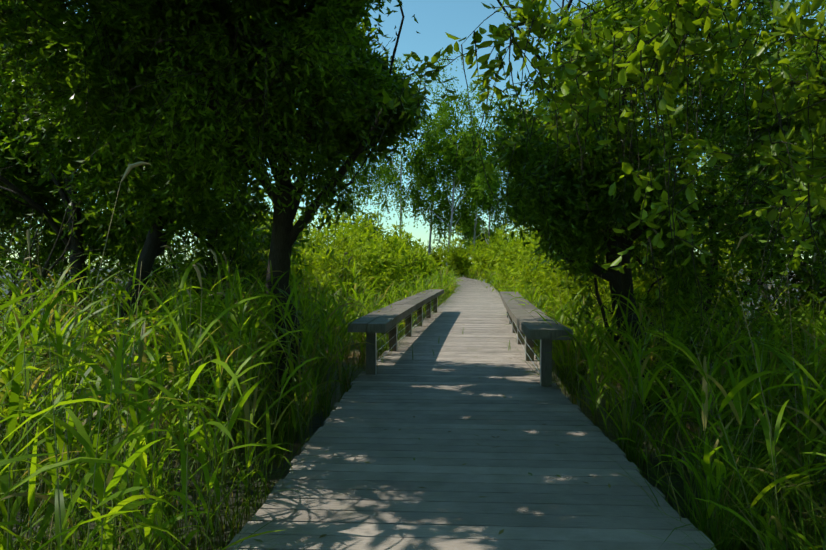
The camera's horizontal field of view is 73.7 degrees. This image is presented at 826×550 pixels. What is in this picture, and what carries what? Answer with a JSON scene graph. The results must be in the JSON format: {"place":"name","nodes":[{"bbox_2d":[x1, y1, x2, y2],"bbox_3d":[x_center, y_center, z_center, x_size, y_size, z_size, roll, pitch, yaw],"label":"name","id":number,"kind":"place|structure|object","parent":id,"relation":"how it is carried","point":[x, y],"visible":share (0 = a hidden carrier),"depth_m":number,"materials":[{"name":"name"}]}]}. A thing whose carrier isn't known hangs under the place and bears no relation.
{"place":"outdoors","nodes":[
{"label":"outdoors","id":0,"kind":"place"},
{"bbox_2d":[0,182,64,254],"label":"willow","id":1,"kind":"object","parent":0,"point":[20,231],"depth_m":13.32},
{"bbox_2d":[0,171,84,276],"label":"willow","id":2,"kind":"object","parent":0,"point":[31,241],"depth_m":18.71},
{"bbox_2d":[232,182,270,235],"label":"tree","id":3,"kind":"object","parent":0,"point":[255,194],"depth_m":88.64,"materials":[{"name":"green plant"}]},
{"bbox_2d":[375,297,437,373],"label":"bench legs","id":4,"kind":"object","parent":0,"point":[397,333],"visible":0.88,"depth_m":9.43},
{"bbox_2d":[0,267,825,549],"bbox_3d":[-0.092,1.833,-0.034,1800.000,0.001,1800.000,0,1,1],"label":"marsh ground","id":5,"kind":"structure","parent":0,"point":[314,428],"depth_m":5.07,"materials":[{"name":"green plant"}]},
{"bbox_2d":[0,240,11,274],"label":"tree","id":6,"kind":"object","parent":5,"relation":"on","point":[2,259],"visible":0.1,"depth_m":82.03,"materials":[{"name":"green plant"}]},
{"bbox_2d":[0,0,120,387],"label":"willow","id":7,"kind":"object","parent":5,"relation":"on","point":[34,193],"depth_m":7.92,"materials":[{"name":"green plant"}]},
{"bbox_2d":[1,0,111,239],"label":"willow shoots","id":8,"kind":"object","parent":7,"relation":"attached to","point":[27,168],"depth_m":8.16,"materials":[{"name":"green plant"}]},
{"bbox_2d":[0,18,139,419],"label":"bush","id":9,"kind":"object","parent":5,"relation":"on","point":[45,272],"depth_m":6.62,"materials":[{"name":"green plant"}]},
{"bbox_2d":[0,181,151,368],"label":"bush","id":10,"kind":"object","parent":5,"relation":"on","point":[15,246],"depth_m":9.05,"materials":[{"name":"green plant"}]},
{"bbox_2d":[0,10,298,326],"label":"willow shoots","id":11,"kind":"object","parent":5,"relation":"on","point":[97,197],"visible":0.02,"depth_m":6.49,"materials":[{"name":"green plant"}]},
{"bbox_2d":[0,0,318,442],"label":"willow","id":12,"kind":"object","parent":5,"relation":"on","point":[129,250],"depth_m":6.55,"materials":[{"name":"green plant"}]},
{"bbox_2d":[0,0,265,283],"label":"willow leaves","id":13,"kind":"object","parent":12,"relation":"attached to","point":[41,181],"depth_m":7.80,"materials":[{"name":"green plant"}]},
{"bbox_2d":[92,225,267,285],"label":"bush","id":14,"kind":"object","parent":5,"relation":"on","point":[183,249],"depth_m":11.22,"materials":[{"name":"green plant"}]},
{"bbox_2d":[0,349,364,549],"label":"sedge","id":15,"kind":"object","parent":5,"relation":"on","point":[167,508],"visible":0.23,"depth_m":3.56,"materials":[{"name":"green plant"}]},
{"bbox_2d":[0,265,373,549],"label":"reed stalks","id":16,"kind":"object","parent":5,"relation":"on","point":[8,505],"visible":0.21,"depth_m":3.68,"materials":[{"name":"green plant"}]},
{"bbox_2d":[0,244,388,549],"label":"reed blades","id":17,"kind":"object","parent":16,"relation":"attached to","point":[138,437],"visible":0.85,"depth_m":3.36,"materials":[{"name":"green plant"}]},
{"bbox_2d":[67,190,309,381],"bbox_3d":[-3.128,-0.404,8.455,3.823,4.262,3.916,0,1,1],"label":"bush","id":18,"kind":"object","parent":5,"relation":"on","point":[105,268],"depth_m":8.20,"materials":[{"name":"green plant"}]},
{"bbox_2d":[0,0,440,419],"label":"willow","id":19,"kind":"object","parent":5,"relation":"on","point":[311,21],"depth_m":4.14,"materials":[{"name":"green plant"}]},
{"bbox_2d":[0,0,434,254],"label":"willow shoots","id":20,"kind":"object","parent":19,"relation":"attached to","point":[165,81],"visible":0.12,"depth_m":3.88,"materials":[{"name":"green plant"}]},
{"bbox_2d":[178,201,335,366],"bbox_3d":[-2.893,0.267,9.813,2.781,3.421,3.258,-1,1,-34],"label":"sallow bush","id":21,"kind":"object","parent":5,"relation":"on","point":[267,256],"depth_m":9.58,"materials":[{"name":"green plant"}]},
{"bbox_2d":[190,202,347,259],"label":"sallow bush","id":22,"kind":"object","parent":5,"relation":"on","point":[310,231],"visible":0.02,"depth_m":17.55,"materials":[{"name":"green plant"}]},
{"bbox_2d":[229,193,381,328],"bbox_3d":[-3.034,-0.007,14.621,4.517,4.384,4.562,0,1,1],"label":"sallow bush","id":23,"kind":"object","parent":5,"relation":"on","point":[322,235],"depth_m":14.80,"materials":[{"name":"green plant"}]},
{"bbox_2d":[295,209,346,249],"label":"sallow bush","id":24,"kind":"object","parent":5,"relation":"on","point":[321,230],"depth_m":26.55,"materials":[{"name":"green plant"}]},
{"bbox_2d":[262,148,400,238],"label":"birch","id":25,"kind":"object","parent":5,"relation":"on","point":[360,177],"depth_m":63.65,"materials":[{"name":"green plant"}]},
{"bbox_2d":[289,229,381,342],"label":"sallow bush","id":26,"kind":"object","parent":5,"relation":"on","point":[337,267],"depth_m":12.37,"materials":[{"name":"green plant"}]},
{"bbox_2d":[305,207,381,255],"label":"sallow bush","id":27,"kind":"object","parent":5,"relation":"on","point":[347,235],"depth_m":20.75,"materials":[{"name":"green plant"}]},
{"bbox_2d":[325,211,377,231],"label":"sallow bush","id":28,"kind":"object","parent":5,"relation":"on","point":[364,218],"depth_m":45.80,"materials":[{"name":"green plant"}]},
{"bbox_2d":[301,216,407,310],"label":"sallow bush","id":29,"kind":"object","parent":5,"relation":"on","point":[357,256],"depth_m":16.59,"materials":[{"name":"green plant"}]},
{"bbox_2d":[331,204,389,252],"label":"sallow bush","id":30,"kind":"object","parent":5,"relation":"on","point":[345,229],"depth_m":32.86,"materials":[{"name":"green plant"}]},
{"bbox_2d":[356,202,382,249],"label":"bush","id":31,"kind":"object","parent":5,"relation":"on","point":[375,228],"visible":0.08,"depth_m":113.11,"materials":[{"name":"green plant"}]},
{"bbox_2d":[338,222,414,303],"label":"sallow bush","id":32,"kind":"object","parent":5,"relation":"on","point":[390,263],"depth_m":19.15,"materials":[{"name":"green plant"}]},
{"bbox_2d":[340,210,419,293],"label":"sallow bush","id":33,"kind":"object","parent":5,"relation":"on","point":[398,237],"depth_m":28.03,"materials":[{"name":"green plant"}]},
{"bbox_2d":[317,279,447,363],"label":"grass","id":34,"kind":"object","parent":5,"relation":"on","point":[346,357],"visible":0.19,"depth_m":11.97,"materials":[{"name":"green plant"}]},
{"bbox_2d":[302,273,453,360],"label":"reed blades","id":35,"kind":"object","parent":34,"relation":"attached to","point":[411,291],"visible":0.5,"depth_m":12.58,"materials":[{"name":"green plant"}]},
{"bbox_2d":[367,220,430,291],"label":"sallow bush","id":36,"kind":"object","parent":5,"relation":"on","point":[404,260],"depth_m":24.26,"materials":[{"name":"green plant"}]},
{"bbox_2d":[380,221,428,284],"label":"sallow bush","id":37,"kind":"object","parent":5,"relation":"on","point":[407,237],"depth_m":40.45,"materials":[{"name":"green plant"}]},
{"bbox_2d":[0,161,816,549],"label":"dry reed stems","id":38,"kind":"object","parent":5,"relation":"on","point":[130,167],"visible":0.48,"depth_m":3.70,"materials":[{"name":"brown"}]},
{"bbox_2d":[0,295,824,519],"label":"sedge","id":39,"kind":"object","parent":5,"relation":"on","point":[43,482],"depth_m":4.77,"materials":[{"name":"green plant"}]},
{"bbox_2d":[386,234,442,281],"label":"sallow bush","id":40,"kind":"object","parent":5,"relation":"on","point":[428,260],"visible":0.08,"depth_m":33.66,"materials":[{"name":"green plant"}]},
{"bbox_2d":[391,224,447,295],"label":"sallow bush","id":41,"kind":"object","parent":5,"relation":"on","point":[413,253],"depth_m":29.52,"materials":[{"name":"green plant"}]},
{"bbox_2d":[357,55,488,235],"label":"birch","id":42,"kind":"object","parent":5,"relation":"on","point":[417,179],"depth_m":58.58,"materials":[{"name":"green plant"}]},
{"bbox_2d":[373,47,478,254],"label":"birch","id":43,"kind":"object","parent":5,"relation":"on","point":[446,100],"depth_m":62.94,"materials":[{"name":"green plant"}]},
{"bbox_2d":[408,238,444,280],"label":"sallow bush","id":44,"kind":"object","parent":5,"relation":"on","point":[419,240],"visible":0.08,"depth_m":36.80,"materials":[{"name":"green plant"}]},
{"bbox_2d":[416,237,447,272],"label":"sallow bush","id":45,"kind":"object","parent":5,"relation":"on","point":[432,249],"visible":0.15,"depth_m":65.23,"materials":[{"name":"green plant"}]},
{"bbox_2d":[373,76,503,265],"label":"birch","id":46,"kind":"object","parent":5,"relation":"on","point":[466,140],"depth_m":56.92,"materials":[{"name":"green plant"}]},
{"bbox_2d":[431,222,476,277],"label":"sallow bush","id":47,"kind":"object","parent":5,"relation":"on","point":[453,254],"depth_m":54.36,"materials":[{"name":"green plant"}]},
{"bbox_2d":[131,282,779,464],"bbox_3d":[2.418,0.955,22.382,6.746,1.051,36.446,0,1,7],"label":"sedge","id":48,"kind":"object","parent":5,"relation":"on","point":[401,335],"visible":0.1,"depth_m":6.87,"materials":[{"name":"green plant"}]},
{"bbox_2d":[443,233,483,274],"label":"sallow bush","id":49,"kind":"object","parent":5,"relation":"on","point":[468,243],"visible":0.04,"depth_m":61.28,"materials":[{"name":"green plant"}]},
{"bbox_2d":[426,271,515,296],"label":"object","id":50,"kind":"object","parent":5,"relation":"on","point":[468,274],"visible":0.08,"depth_m":34.62,"materials":[{"name":"green plant"}]},
{"bbox_2d":[396,266,536,296],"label":"reed blades","id":51,"kind":"object","parent":50,"relation":"on","point":[447,274],"visible":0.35,"depth_m":30.35,"materials":[{"name":"green plant"}]},
{"bbox_2d":[451,216,493,259],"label":"tree","id":52,"kind":"object","parent":5,"relation":"on","point":[465,236],"visible":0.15,"depth_m":126.02,"materials":[{"name":"green plant"}]},
{"bbox_2d":[426,93,521,275],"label":"birch","id":53,"kind":"object","parent":5,"relation":"on","point":[495,214],"depth_m":59.53,"materials":[{"name":"green plant"}]},
{"bbox_2d":[463,235,502,279],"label":"sallow bush","id":54,"kind":"object","parent":5,"relation":"on","point":[477,258],"depth_m":51.14,"materials":[{"name":"green plant"}]},
{"bbox_2d":[446,121,523,247],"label":"birch","id":55,"kind":"object","parent":5,"relation":"on","point":[470,234],"depth_m":66.09,"materials":[{"name":"green plant"}]},
{"bbox_2d":[472,219,518,281],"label":"sallow bush","id":56,"kind":"object","parent":5,"relation":"on","point":[490,256],"depth_m":42.47,"materials":[{"name":"green plant"}]},
{"bbox_2d":[481,228,528,290],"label":"sallow bush","id":57,"kind":"object","parent":5,"relation":"on","point":[500,243],"visible":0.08,"depth_m":31.84,"materials":[{"name":"green plant"}]},
{"bbox_2d":[493,230,528,272],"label":"sallow bush","id":58,"kind":"object","parent":5,"relation":"on","point":[508,246],"visible":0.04,"depth_m":36.43,"materials":[{"name":"green plant"}]},
{"bbox_2d":[484,225,540,293],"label":"sallow bush","id":59,"kind":"object","parent":5,"relation":"on","point":[503,277],"depth_m":23.43,"materials":[{"name":"green plant"}]},
{"bbox_2d":[492,226,538,284],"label":"sallow bush","id":60,"kind":"object","parent":5,"relation":"on","point":[519,249],"depth_m":28.76,"materials":[{"name":"green plant"}]},
{"bbox_2d":[498,230,554,294],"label":"sallow bush","id":61,"kind":"object","parent":5,"relation":"on","point":[519,267],"depth_m":17.37,"materials":[{"name":"green plant"}]},
{"bbox_2d":[500,85,552,229],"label":"birch","id":62,"kind":"object","parent":5,"relation":"on","point":[535,102],"visible":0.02,"depth_m":62.68,"materials":[{"name":"green plant"}]},
{"bbox_2d":[512,225,550,261],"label":"sallow bush","id":63,"kind":"object","parent":5,"relation":"on","point":[533,244],"depth_m":19.86,"materials":[{"name":"green plant"}]},
{"bbox_2d":[508,245,574,317],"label":"sallow bush","id":64,"kind":"object","parent":5,"relation":"on","point":[535,276],"depth_m":14.46,"materials":[{"name":"green plant"}]},
{"bbox_2d":[506,281,623,392],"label":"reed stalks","id":65,"kind":"object","parent":5,"relation":"on","point":[553,318],"visible":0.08,"depth_m":9.74,"materials":[{"name":"green plant"}]},
{"bbox_2d":[503,273,650,384],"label":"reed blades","id":66,"kind":"object","parent":65,"relation":"on","point":[537,305],"visible":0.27,"depth_m":10.66,"materials":[{"name":"green plant"}]},
{"bbox_2d":[522,148,719,346],"bbox_3d":[4.364,-0.496,10.610,4.453,4.360,4.144,0,1,1],"label":"sallow bush","id":67,"kind":"object","parent":5,"relation":"on","point":[560,276],"depth_m":10.85,"materials":[{"name":"green plant"}]},
{"bbox_2d":[542,173,747,344],"bbox_3d":[5.089,-0.455,12.446,4.483,4.372,4.542,0,1,1],"label":"sallow bush","id":68,"kind":"object","parent":5,"relation":"on","point":[573,285],"depth_m":11.63,"materials":[{"name":"green plant"}]},
{"bbox_2d":[466,0,825,414],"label":"willow","id":69,"kind":"object","parent":5,"relation":"on","point":[532,204],"depth_m":4.38,"materials":[{"name":"green plant"}]},
{"bbox_2d":[483,0,825,390],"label":"willow shoots","id":70,"kind":"object","parent":69,"relation":"attached to","point":[682,269],"visible":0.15,"depth_m":4.24,"materials":[{"name":"green plant"}]},
{"bbox_2d":[549,214,761,377],"bbox_3d":[3.872,0.205,8.819,2.991,3.613,4.215,1,1,31],"label":"sallow bush","id":71,"kind":"object","parent":5,"relation":"on","point":[640,283],"depth_m":8.50,"materials":[{"name":"green plant"}]},
{"bbox_2d":[508,0,825,403],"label":"tree","id":72,"kind":"object","parent":5,"relation":"on","point":[736,128],"depth_m":7.23,"materials":[{"name":"green plant"}]},
{"bbox_2d":[531,0,825,321],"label":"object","id":73,"kind":"object","parent":72,"relation":"attached to","point":[716,169],"visible":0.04,"depth_m":7.17,"materials":[{"name":"green plant"}]},
{"bbox_2d":[554,355,825,549],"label":"sedge","id":74,"kind":"object","parent":5,"relation":"on","point":[731,522],"visible":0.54,"depth_m":3.27,"materials":[{"name":"green plant"}]},
{"bbox_2d":[554,293,825,549],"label":"reed stalks","id":75,"kind":"object","parent":5,"relation":"on","point":[708,530],"visible":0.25,"depth_m":4.59,"materials":[{"name":"green plant"}]},
{"bbox_2d":[528,275,825,549],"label":"reed blades","id":76,"kind":"object","parent":75,"relation":"on","point":[739,383],"visible":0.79,"depth_m":4.26,"materials":[{"name":"green plant"}]},
{"bbox_2d":[674,154,775,319],"bbox_3d":[6.790,-1.217,14.031,5.082,5.760,3.940,0,1,1],"label":"sallow bush","id":77,"kind":"object","parent":5,"relation":"on","point":[703,157],"depth_m":13.27,"materials":[{"name":"green plant"}]},
{"bbox_2d":[686,36,803,318],"bbox_3d":[9.961,-2.595,16.608,5.446,8.375,6.326,0,1,1],"label":"willow","id":78,"kind":"object","parent":5,"relation":"on","point":[699,162],"depth_m":16.72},
{"bbox_2d":[677,0,825,221],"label":"willow","id":79,"kind":"object","parent":5,"relation":"on","point":[792,50],"visible":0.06,"depth_m":7.44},
{"bbox_2d":[696,16,825,300],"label":"willow","id":80,"kind":"object","parent":5,"relation":"on","point":[742,144],"depth_m":12.16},
{"bbox_2d":[707,207,825,370],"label":"bush","id":81,"kind":"object","parent":5,"relation":"on","point":[804,294],"depth_m":6.98,"materials":[{"name":"green plant"}]},
{"bbox_2d":[719,120,825,343],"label":"bush","id":82,"kind":"object","parent":5,"relation":"on","point":[801,263],"depth_m":9.00,"materials":[{"name":"green plant"}]},
{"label":"boardwalk joists","id":83,"kind":"object","parent":5,"relation":"on","visible":0},
{"bbox_2d":[226,277,716,549],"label":"boardwalk deck","id":84,"kind":"structure","parent":83,"relation":"on","point":[350,499],"depth_m":3.97,"materials":[{"name":"grey wood"}]},
{"bbox_2d":[348,289,443,374],"bbox_3d":[0.052,0.898,12.398,0.547,0.719,10.702,0,1,7],"label":"bench","id":85,"kind":"object","parent":84,"relation":"on","point":[386,319],"visible":0.9,"depth_m":8.80,"materials":[{"name":"grey wood"}]},
{"bbox_2d":[254,318,610,541],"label":"deck litter leaves","id":86,"kind":"object","parent":84,"relation":"on","point":[500,531],"visible":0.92,"depth_m":4.43,"materials":[{"name":"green plant"}]},
{"bbox_2d":[377,327,539,371],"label":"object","id":87,"kind":"object","parent":84,"relation":"on","point":[438,342],"visible":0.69,"depth_m":9.27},
{"bbox_2d":[500,292,572,386],"bbox_3d":[2.159,0.917,11.195,0.558,0.719,9.702,0,1,7],"label":"timber bench","id":88,"kind":"object","parent":84,"relation":"on","point":[532,325],"visible":0.88,"depth_m":7.15,"materials":[{"name":"grey wood"}]},
{"bbox_2d":[507,314,540,385],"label":"bench steel wires","id":89,"kind":"object","parent":88,"relation":"attached to","point":[530,348],"visible":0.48,"depth_m":8.32,"materials":[{"name":"grey metal"}]},
{"bbox_2d":[0,0,825,266],"label":"sky","id":90,"kind":"structure","parent":0,"point":[458,18],"materials":[{"name":"blue"}]},
{"bbox_2d":[382,0,822,181],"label":"leaves","id":91,"kind":"object","parent":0,"point":[568,73],"depth_m":2.54,"materials":[{"name":"green plant"}]},
{"bbox_2d":[367,0,787,242],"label":"tree branches","id":92,"kind":"object","parent":91,"relation":"attached to","point":[582,156],"visible":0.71,"depth_m":2.47,"materials":[{"name":"brown plant"}]},
{"bbox_2d":[589,0,772,144],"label":"branch","id":93,"kind":"object","parent":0,"point":[664,46],"depth_m":2.34,"materials":[{"name":"green plant"}]},
{"bbox_2d":[615,0,738,120],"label":"branch shoots","id":94,"kind":"object","parent":93,"relation":"attached to","point":[674,37],"visible":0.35,"depth_m":2.34,"materials":[{"name":"plant"}]},
{"bbox_2d":[625,3,733,188],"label":"tree branches","id":95,"kind":"object","parent":93,"relation":"attached to","point":[656,68],"visible":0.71,"depth_m":2.39,"materials":[{"name":"plant"}]},
{"bbox_2d":[598,0,825,275],"bbox_3d":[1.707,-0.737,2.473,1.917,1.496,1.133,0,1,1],"label":"branch","id":96,"kind":"object","parent":95,"relation":"attached to","point":[792,22],"depth_m":2.26,"materials":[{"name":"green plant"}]},
{"bbox_2d":[649,24,825,340],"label":"tree branches","id":97,"kind":"object","parent":96,"relation":"hanging from","point":[808,206],"visible":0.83,"depth_m":2.31,"materials":[{"name":"brown wood"}]},
{"bbox_2d":[808,293,825,300],"bbox_3d":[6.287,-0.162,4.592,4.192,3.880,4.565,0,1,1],"label":"leaf","id":98,"kind":"object","parent":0,"point":[811,295],"visible":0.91,"depth_m":5.88,"materials":[{"name":"green plant"}]}
]}

